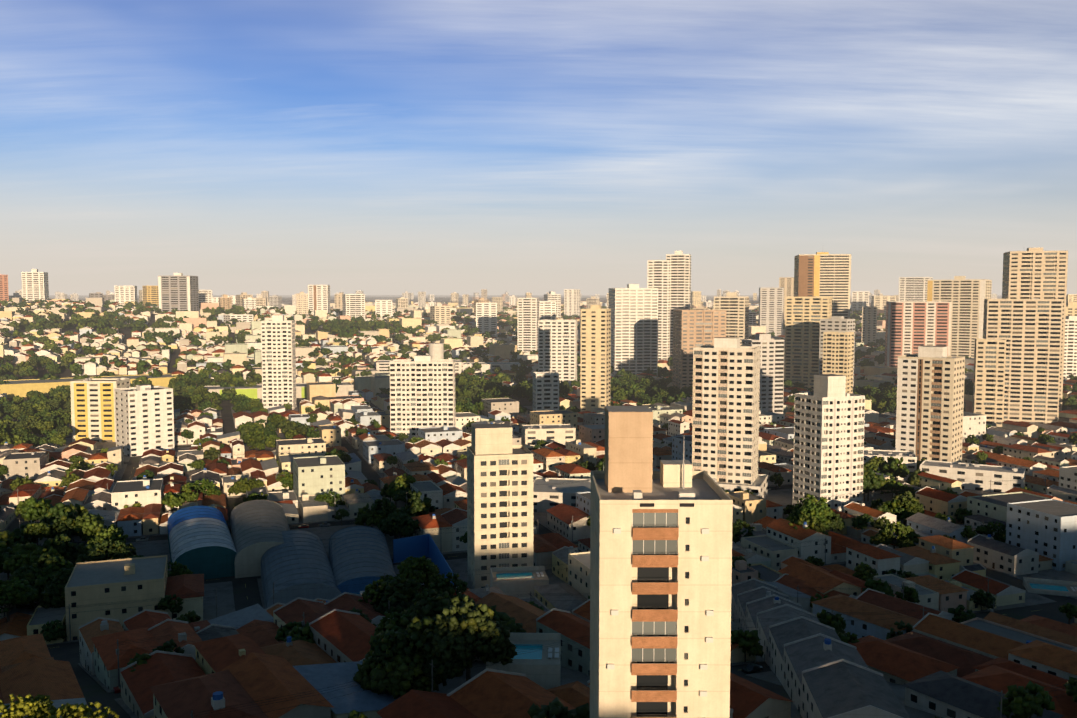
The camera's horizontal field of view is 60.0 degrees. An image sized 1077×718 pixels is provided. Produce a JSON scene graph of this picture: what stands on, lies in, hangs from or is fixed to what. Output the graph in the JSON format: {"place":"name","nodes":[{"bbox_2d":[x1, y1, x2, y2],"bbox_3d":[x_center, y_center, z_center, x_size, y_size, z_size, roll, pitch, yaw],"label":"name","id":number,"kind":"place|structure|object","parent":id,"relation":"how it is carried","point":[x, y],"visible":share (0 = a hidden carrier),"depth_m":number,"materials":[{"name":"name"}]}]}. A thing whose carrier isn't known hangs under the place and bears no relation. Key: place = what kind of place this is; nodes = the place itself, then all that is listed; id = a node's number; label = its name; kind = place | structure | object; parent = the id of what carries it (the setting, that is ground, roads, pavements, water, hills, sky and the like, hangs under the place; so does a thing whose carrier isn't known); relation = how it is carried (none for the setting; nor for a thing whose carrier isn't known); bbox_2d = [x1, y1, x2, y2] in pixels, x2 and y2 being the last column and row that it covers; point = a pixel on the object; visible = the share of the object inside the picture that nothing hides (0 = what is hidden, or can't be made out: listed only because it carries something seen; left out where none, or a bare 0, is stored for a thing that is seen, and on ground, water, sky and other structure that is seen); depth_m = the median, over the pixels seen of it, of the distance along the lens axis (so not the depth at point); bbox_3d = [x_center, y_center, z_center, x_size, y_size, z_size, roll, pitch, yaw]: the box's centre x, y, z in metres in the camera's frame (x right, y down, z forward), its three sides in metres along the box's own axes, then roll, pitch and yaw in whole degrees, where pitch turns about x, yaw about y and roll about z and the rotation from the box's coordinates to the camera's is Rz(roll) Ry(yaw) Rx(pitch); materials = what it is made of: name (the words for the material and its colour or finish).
{"place":"outdoors","nodes":[
{"label":"outdoors","id":0,"kind":"place"},
{"bbox_2d":[0,295,1076,717],"bbox_3d":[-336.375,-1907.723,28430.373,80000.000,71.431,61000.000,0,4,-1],"label":"ground","id":1,"kind":"structure","parent":0,"point":[246,591],"depth_m":340.57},
{"bbox_2d":[41,430,780,692],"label":"cars","id":2,"kind":"object","parent":1,"relation":"on","point":[750,668],"visible":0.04,"depth_m":177.16,"materials":[{"name":"metal"}]},
{"bbox_2d":[0,248,1076,717],"bbox_3d":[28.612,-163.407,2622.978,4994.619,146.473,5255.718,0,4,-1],"label":"city buildings","id":3,"kind":"structure","parent":1,"relation":"on","point":[666,608],"depth_m":348.60,"materials":[{"name":"concrete"}]},
{"bbox_2d":[0,298,1076,717],"bbox_3d":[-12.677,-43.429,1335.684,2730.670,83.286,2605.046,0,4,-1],"label":"trees","id":4,"kind":"object","parent":1,"relation":"on","point":[438,622],"visible":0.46,"depth_m":354.19,"materials":[{"name":"green plant"}]},
{"bbox_2d":[0,0,1076,294],"label":"sky","id":5,"kind":"structure","parent":0,"point":[278,147],"materials":[{"name":"blue"}]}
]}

